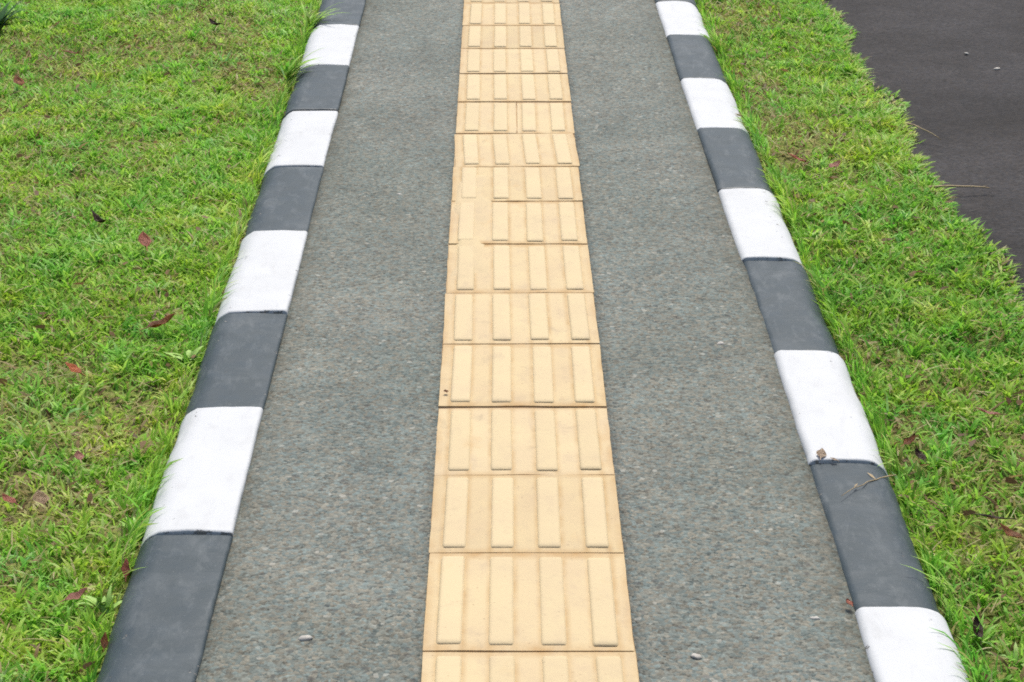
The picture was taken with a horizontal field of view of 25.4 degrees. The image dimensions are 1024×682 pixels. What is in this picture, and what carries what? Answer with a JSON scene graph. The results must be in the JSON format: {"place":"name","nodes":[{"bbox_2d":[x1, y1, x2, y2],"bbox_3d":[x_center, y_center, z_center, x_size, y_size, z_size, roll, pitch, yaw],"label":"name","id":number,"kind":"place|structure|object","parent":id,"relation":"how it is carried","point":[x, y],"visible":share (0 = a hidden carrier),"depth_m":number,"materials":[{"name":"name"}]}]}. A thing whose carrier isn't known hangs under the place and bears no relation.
{"place":"outdoors","nodes":[
{"label":"outdoors","id":0,"kind":"place"},
{"bbox_2d":[0,0,321,681],"bbox_3d":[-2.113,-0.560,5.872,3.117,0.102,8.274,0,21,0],"label":"grass","id":1,"kind":"structure","parent":0,"point":[78,16],"depth_m":5.00,"materials":[{"name":"green plant"}]},
{"bbox_2d":[2,493,18,504],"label":"fallen leaf","id":2,"kind":"object","parent":1,"relation":"on","point":[8,498],"visible":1,"depth_m":3.71,"materials":[{"name":"brown plant"}]},
{"bbox_2d":[0,0,26,30],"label":"dark plant","id":3,"kind":"object","parent":1,"relation":"on","point":[4,18],"visible":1,"depth_m":6.92,"materials":[{"name":"green plant"}]},
{"bbox_2d":[13,74,24,87],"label":"fallen leaf","id":4,"kind":"object","parent":1,"relation":"on","point":[17,79],"visible":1,"depth_m":6.26,"materials":[{"name":"brown plant"}]},
{"bbox_2d":[32,490,49,508],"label":"fallen leaf","id":5,"kind":"object","parent":1,"relation":"on","point":[41,497],"visible":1,"depth_m":3.71,"materials":[{"name":"beige plant"}]},
{"bbox_2d":[60,49,81,53],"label":"fallen leaf","id":6,"kind":"object","parent":1,"relation":"on","point":[71,51],"visible":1,"depth_m":6.58,"materials":[{"name":"brown plant"}]},
{"bbox_2d":[59,588,86,602],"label":"fallen leaf","id":7,"kind":"object","parent":1,"relation":"on","point":[76,595],"visible":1,"depth_m":3.38,"materials":[{"name":"brown plant"}]},
{"bbox_2d":[65,362,85,375],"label":"fallen leaf","id":8,"kind":"object","parent":1,"relation":"on","point":[74,368],"visible":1,"depth_m":4.24,"materials":[{"name":"brown plant"}]},
{"bbox_2d":[74,450,83,462],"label":"fallen leaf","id":9,"kind":"object","parent":1,"relation":"on","point":[78,454],"visible":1,"depth_m":3.88,"materials":[{"name":"brown plant"}]},
{"bbox_2d":[76,584,121,613],"bbox_3d":[-0.613,0.388,3.405,0.075,0.033,0.044,0,21,0],"label":"broadleaf weed","id":10,"kind":"object","parent":1,"relation":"on","point":[103,604],"visible":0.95,"depth_m":3.40,"materials":[{"name":"green plant"}]},
{"bbox_2d":[92,210,108,222],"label":"fallen leaf","id":11,"kind":"object","parent":1,"relation":"on","point":[96,217],"visible":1,"depth_m":5.09,"materials":[{"name":"black plant"}]},
{"bbox_2d":[100,632,107,651],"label":"fallen leaf","id":12,"kind":"object","parent":1,"relation":"on","point":[104,641],"visible":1,"depth_m":3.27,"materials":[{"name":"brown plant"}]},
{"bbox_2d":[104,544,143,593],"bbox_3d":[-0.579,0.353,3.470,0.080,0.062,0.071,14,25,32],"label":"grass tuft","id":13,"kind":"object","parent":1,"relation":"on","point":[111,581],"visible":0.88,"depth_m":3.48,"materials":[{"name":"green plant"}]},
{"bbox_2d":[121,558,129,581],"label":"fallen leaf","id":14,"kind":"object","parent":1,"relation":"on","point":[125,567],"visible":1,"depth_m":3.47,"materials":[{"name":"brown plant"}]},
{"bbox_2d":[118,509,152,539],"bbox_3d":[-0.600,0.294,3.649,0.046,0.034,0.069,18,27,39],"label":"broadleaf weed","id":15,"kind":"object","parent":1,"relation":"on","point":[144,528],"visible":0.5,"depth_m":3.65,"materials":[{"name":"green plant"}]},
{"bbox_2d":[138,231,151,250],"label":"fallen leaf","id":16,"kind":"object","parent":1,"relation":"on","point":[144,239],"visible":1,"depth_m":4.95,"materials":[{"name":"brown plant"}]},
{"bbox_2d":[139,313,174,330],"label":"fallen leaf","id":17,"kind":"object","parent":1,"relation":"on","point":[164,320],"visible":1,"depth_m":4.47,"materials":[{"name":"brown plant"}]},
{"bbox_2d":[165,345,203,364],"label":"broadleaf weed","id":18,"kind":"object","parent":1,"relation":"on","point":[179,358],"visible":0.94,"depth_m":4.35,"materials":[{"name":"green plant"}]},
{"bbox_2d":[209,18,222,24],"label":"fallen leaf","id":19,"kind":"object","parent":1,"relation":"on","point":[213,22],"visible":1,"depth_m":6.91,"materials":[{"name":"black plant"}]},
{"bbox_2d":[284,48,321,81],"bbox_3d":[-0.570,-0.765,6.293,0.098,0.090,0.141,16,26,36],"label":"grass tuft","id":20,"kind":"object","parent":1,"relation":"on","point":[290,72],"visible":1,"depth_m":6.29,"materials":[{"name":"green plant"}]},
{"bbox_2d":[301,2,344,30],"bbox_3d":[-0.565,-0.979,6.854,0.161,0.090,0.174,0,21,0],"label":"grass tuft","id":21,"kind":"object","parent":1,"relation":"on","point":[315,21],"visible":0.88,"depth_m":6.87,"materials":[{"name":"green plant"}]},
{"bbox_2d":[96,535,232,681],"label":"kerb stone","id":22,"kind":"object","parent":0,"point":[160,629],"visible":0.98,"depth_m":3.31,"materials":[{"name":"black paint"}]},
{"bbox_2d":[139,407,262,550],"bbox_3d":[-0.518,0.284,3.822,0.158,0.170,0.507,0,21,0],"label":"kerb stone","id":23,"kind":"object","parent":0,"point":[200,491],"visible":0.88,"depth_m":3.76,"materials":[{"name":"white paint"}]},
{"bbox_2d":[185,313,287,415],"bbox_3d":[-0.521,0.107,4.291,0.159,0.166,0.490,0,21,0],"label":"kerb stone","id":24,"kind":"object","parent":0,"point":[238,362],"visible":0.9,"depth_m":4.25,"materials":[{"name":"black paint"}]},
{"bbox_2d":[215,230,307,323],"bbox_3d":[-0.523,-0.073,4.761,0.158,0.169,0.511,0,21,0],"label":"kerb stone","id":25,"kind":"object","parent":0,"point":[264,276],"visible":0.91,"depth_m":4.71,"materials":[{"name":"white paint"}]},
{"bbox_2d":[244,167,323,237],"bbox_3d":[-0.527,-0.254,5.237,0.159,0.166,0.501,0,21,0],"label":"kerb stone","id":26,"kind":"object","parent":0,"point":[286,198],"visible":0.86,"depth_m":5.19,"materials":[{"name":"black paint"}]},
{"bbox_2d":[262,111,337,181],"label":"kerb stone","id":27,"kind":"object","parent":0,"point":[303,139],"visible":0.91,"depth_m":5.65,"materials":[{"name":"white paint"}]},
{"bbox_2d":[282,65,349,120],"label":"kerb stone","id":28,"kind":"object","parent":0,"point":[321,87],"visible":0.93,"depth_m":6.11,"materials":[{"name":"black paint"}]},
{"bbox_2d":[296,24,358,76],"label":"kerb stone","id":29,"kind":"object","parent":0,"point":[335,43],"visible":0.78,"depth_m":6.58,"materials":[{"name":"white paint"}]},
{"bbox_2d":[313,0,365,28],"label":"kerb stone","id":30,"kind":"object","parent":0,"point":[353,10],"visible":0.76,"depth_m":7.00,"materials":[{"name":"black paint"}]},
{"bbox_2d":[196,0,874,681],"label":"path","id":31,"kind":"structure","parent":0,"point":[734,570],"depth_m":4.05,"materials":[{"name":"grey concrete"}]},
{"bbox_2d":[298,635,312,640],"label":"pebble","id":32,"kind":"object","parent":31,"relation":"on","point":[305,638],"visible":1,"depth_m":3.24,"materials":[{"name":"white stone"}]},
{"bbox_2d":[425,9,638,681],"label":"mortar bed","id":33,"kind":"object","parent":31,"relation":"on","point":[522,407],"visible":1,"depth_m":4.05,"materials":[{"name":"grey concrete"}]},
{"bbox_2d":[464,0,558,2],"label":"tactile tile","id":34,"kind":"object","parent":33,"relation":"on","point":[511,1],"visible":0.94,"depth_m":7.16,"materials":[{"name":"yellow paint"}]},
{"bbox_2d":[462,3,561,25],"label":"tactile tile","id":35,"kind":"object","parent":33,"relation":"on","point":[511,14],"visible":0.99,"depth_m":6.97,"materials":[{"name":"beige tile"}]},
{"bbox_2d":[461,26,563,48],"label":"tactile tile","id":36,"kind":"object","parent":33,"relation":"on","point":[512,37],"visible":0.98,"depth_m":6.69,"materials":[{"name":"yellow paint"}]},
{"bbox_2d":[460,49,566,73],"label":"tactile tile","id":37,"kind":"object","parent":33,"relation":"on","point":[512,61],"visible":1,"depth_m":6.42,"materials":[{"name":"beige tile"}]},
{"bbox_2d":[458,74,570,102],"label":"tactile tile","id":38,"kind":"object","parent":33,"relation":"on","point":[476,88],"visible":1,"depth_m":6.14,"materials":[{"name":"yellow paint"}]},
{"bbox_2d":[456,102,574,133],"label":"tactile tile","id":39,"kind":"object","parent":33,"relation":"on","point":[496,118],"visible":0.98,"depth_m":5.86,"materials":[{"name":"yellow paint"}]},
{"bbox_2d":[454,133,579,166],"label":"tactile tile","id":40,"kind":"object","parent":33,"relation":"on","point":[521,150],"visible":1,"depth_m":5.58,"materials":[{"name":"beige tile"}]},
{"bbox_2d":[452,167,582,201],"bbox_3d":[0.010,-0.362,5.326,0.300,0.024,0.275,0,21,-1],"label":"tactile tile","id":41,"kind":"object","parent":33,"relation":"on","point":[521,184],"visible":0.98,"depth_m":5.31,"materials":[{"name":"beige tile"}]},
{"bbox_2d":[449,201,586,244],"bbox_3d":[0.012,-0.258,5.052,0.299,0.024,0.307,0,21,0],"label":"tactile tile","id":42,"kind":"object","parent":33,"relation":"on","point":[533,222],"visible":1,"depth_m":5.03,"materials":[{"name":"beige tile"}]},
{"bbox_2d":[451,175,491,275],"bbox_3d":[-0.086,-0.266,5.057,0.088,0.010,0.760,0,21,0],"label":"mortar smear","id":43,"kind":"object","parent":42,"relation":"on","point":[481,264],"visible":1,"depth_m":5.05},
{"bbox_2d":[447,244,593,292],"bbox_3d":[0.015,-0.147,4.761,0.300,0.024,0.313,0,21,0],"label":"tactile tile","id":44,"kind":"object","parent":33,"relation":"on","point":[548,268],"visible":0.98,"depth_m":4.74,"materials":[{"name":"yellow paint"}]},
{"bbox_2d":[443,293,599,344],"bbox_3d":[0.016,-0.040,4.480,0.300,0.024,0.285,0,21,-1],"label":"tactile tile","id":45,"kind":"object","parent":33,"relation":"on","point":[518,318],"visible":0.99,"depth_m":4.46,"materials":[{"name":"yellow paint"}]},
{"bbox_2d":[439,344,605,407],"bbox_3d":[0.018,0.068,4.199,0.300,0.024,0.310,0,21,0],"label":"tactile tile","id":46,"kind":"object","parent":33,"relation":"on","point":[529,375],"visible":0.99,"depth_m":4.18,"materials":[{"name":"yellow paint"}]},
{"bbox_2d":[434,408,613,475],"bbox_3d":[0.020,0.178,3.913,0.301,0.024,0.288,0,21,0],"label":"tactile tile","id":47,"kind":"object","parent":33,"relation":"on","point":[522,441],"visible":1,"depth_m":3.90,"materials":[{"name":"yellow paint"}]},
{"bbox_2d":[429,475,622,553],"bbox_3d":[0.021,0.281,3.640,0.300,0.024,0.291,0,21,0],"label":"tactile tile","id":48,"kind":"object","parent":33,"relation":"on","point":[525,513],"visible":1,"depth_m":3.62,"materials":[{"name":"yellow paint"}]},
{"bbox_2d":[423,553,633,651],"bbox_3d":[0.023,0.388,3.357,0.300,0.024,0.312,0,21,0],"label":"tactile tile","id":49,"kind":"object","parent":33,"relation":"on","point":[527,602],"visible":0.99,"depth_m":3.34,"materials":[{"name":"beige tile"}]},
{"bbox_2d":[421,652,637,681],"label":"tactile tile","id":50,"kind":"object","parent":33,"relation":"on","point":[529,666],"visible":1,"depth_m":3.16,"materials":[{"name":"beige tile"}]},
{"bbox_2d":[690,653,701,659],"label":"pebble","id":51,"kind":"object","parent":31,"relation":"on","point":[696,656],"visible":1,"depth_m":3.19,"materials":[{"name":"white stone"}]},
{"bbox_2d":[846,598,852,606],"bbox_3d":[0.494,0.382,3.321,0.011,0.004,0.020,2,21,5],"label":"petal","id":52,"kind":"object","parent":31,"relation":"on","point":[848,601],"visible":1,"depth_m":3.32,"materials":[{"name":"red plant"}]},
{"bbox_2d":[655,0,698,10],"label":"kerb stone","id":53,"kind":"object","parent":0,"point":[693,2],"visible":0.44,"depth_m":7.15,"materials":[{"name":"black paint"}]},
{"bbox_2d":[656,1,712,46],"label":"kerb stone","id":54,"kind":"object","parent":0,"point":[681,17],"visible":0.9,"depth_m":6.92,"materials":[{"name":"white paint"}]},
{"bbox_2d":[667,34,726,83],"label":"kerb stone","id":55,"kind":"object","parent":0,"point":[694,56],"visible":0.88,"depth_m":6.45,"materials":[{"name":"black paint"}]},
{"bbox_2d":[681,78,749,136],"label":"kerb stone","id":56,"kind":"object","parent":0,"point":[711,102],"visible":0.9,"depth_m":5.98,"materials":[{"name":"white paint"}]},
{"bbox_2d":[697,128,775,197],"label":"kerb stone","id":57,"kind":"object","parent":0,"point":[732,158],"visible":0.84,"depth_m":5.49,"materials":[{"name":"black paint"}]},
{"bbox_2d":[718,188,802,266],"bbox_3d":[0.553,-0.188,5.059,0.151,0.170,0.494,0,21,0],"label":"kerb stone","id":58,"kind":"object","parent":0,"point":[758,227],"visible":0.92,"depth_m":5.01,"materials":[{"name":"white paint"}]},
{"bbox_2d":[743,260,839,355],"bbox_3d":[0.562,-0.001,4.576,0.152,0.165,0.536,0,21,0],"label":"kerb stone","id":59,"kind":"object","parent":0,"point":[789,309],"visible":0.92,"depth_m":4.53,"materials":[{"name":"black paint"}]},
{"bbox_2d":[774,350,888,479],"bbox_3d":[0.569,0.185,4.083,0.149,0.169,0.510,0,21,0],"label":"kerb stone","id":60,"kind":"object","parent":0,"point":[828,414],"visible":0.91,"depth_m":4.02,"materials":[{"name":"white paint"}]},
{"bbox_2d":[816,448,826,459],"bbox_3d":[0.521,0.190,3.824,0.016,0.007,0.037,-3,21,-9],"label":"plant scrap","id":61,"kind":"object","parent":60,"relation":"on","point":[821,453],"visible":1,"depth_m":3.83,"materials":[{"name":"beige plant"}]},
{"bbox_2d":[695,0,1023,681],"bbox_3d":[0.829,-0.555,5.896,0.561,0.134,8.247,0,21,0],"label":"grass","id":62,"kind":"structure","parent":0,"point":[1008,301],"depth_m":4.76,"materials":[{"name":"green plant"}]},
{"bbox_2d":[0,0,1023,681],"bbox_3d":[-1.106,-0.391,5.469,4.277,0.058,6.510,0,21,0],"label":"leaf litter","id":63,"kind":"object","parent":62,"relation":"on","point":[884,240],"visible":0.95,"depth_m":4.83,"materials":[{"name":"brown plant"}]},
{"bbox_2d":[787,152,809,162],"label":"fallen leaf","id":64,"kind":"object","parent":62,"relation":"on","point":[797,157],"visible":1,"depth_m":5.56,"materials":[{"name":"brown plant"}]},
{"bbox_2d":[826,161,840,168],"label":"fallen leaf","id":65,"kind":"object","parent":62,"relation":"on","point":[835,163],"visible":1,"depth_m":5.51,"materials":[{"name":"plant"}]},
{"bbox_2d":[877,434,904,478],"bbox_3d":[0.636,0.199,3.854,0.059,0.076,0.109,10,23,25],"label":"grass tuft","id":66,"kind":"object","parent":62,"relation":"on","point":[893,463],"visible":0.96,"depth_m":3.86,"materials":[{"name":"green plant"}]},
{"bbox_2d":[900,433,915,446],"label":"fallen leaf","id":67,"kind":"object","parent":62,"relation":"on","point":[910,439],"visible":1,"depth_m":3.94,"materials":[{"name":"brown plant"}]},
{"bbox_2d":[915,447,926,462],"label":"fallen leaf","id":68,"kind":"object","parent":62,"relation":"on","point":[919,454],"visible":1,"depth_m":3.88,"materials":[{"name":"brown plant"}]},
{"bbox_2d":[901,556,958,603],"bbox_3d":[0.630,0.366,3.431,0.088,0.065,0.047,9,23,22],"label":"grass tuft","id":69,"kind":"object","parent":62,"relation":"on","point":[949,587],"visible":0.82,"depth_m":3.44,"materials":[{"name":"green plant"}]},
{"bbox_2d":[973,615,982,645],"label":"fallen leaf","id":70,"kind":"object","parent":62,"relation":"on","point":[976,623],"visible":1,"depth_m":3.31,"materials":[{"name":"brown plant"}]},
{"bbox_2d":[976,407,1007,415],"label":"fallen leaf","id":71,"kind":"object","parent":62,"relation":"on","point":[989,412],"visible":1,"depth_m":4.06,"materials":[{"name":"brown plant"}]},
{"bbox_2d":[973,513,1014,518],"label":"twig","id":72,"kind":"object","parent":62,"relation":"on","point":[988,516],"visible":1,"depth_m":3.64,"materials":[{"name":"brown wood"}]},
{"bbox_2d":[1000,523,1023,538],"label":"fallen leaf","id":73,"kind":"object","parent":62,"relation":"on","point":[1008,531],"visible":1,"depth_m":3.61,"materials":[{"name":"brown plant"}]},
{"bbox_2d":[810,463,939,613],"bbox_3d":[0.572,0.373,3.596,0.148,0.164,0.528,0,21,0],"label":"kerb stone","id":74,"kind":"object","parent":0,"point":[871,537],"visible":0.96,"depth_m":3.55,"materials":[{"name":"black paint"}]},
{"bbox_2d":[842,472,895,495],"bbox_3d":[0.578,0.235,3.741,0.026,0.026,0.175,16,26,36],"label":"dry stalk","id":75,"kind":"object","parent":74,"relation":"on","point":[871,475],"visible":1,"depth_m":3.75,"materials":[{"name":"plant"}]},
{"bbox_2d":[855,607,968,681],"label":"kerb stone","id":76,"kind":"object","parent":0,"point":[902,644],"visible":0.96,"depth_m":3.21,"materials":[{"name":"white paint"}]},
{"bbox_2d":[820,0,1023,310],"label":"road","id":77,"kind":"structure","parent":0,"point":[968,110],"depth_m":6.38,"materials":[{"name":"grey asphalt"}]},
{"bbox_2d":[906,123,940,139],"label":"dry stalk","id":78,"kind":"object","parent":77,"relation":"on","point":[922,129],"visible":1,"depth_m":5.86,"materials":[{"name":"plant"}]},
{"bbox_2d":[929,185,988,187],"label":"dry stalk","id":79,"kind":"object","parent":77,"relation":"on","point":[937,186],"visible":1,"depth_m":5.42,"materials":[{"name":"plant"}]}
]}

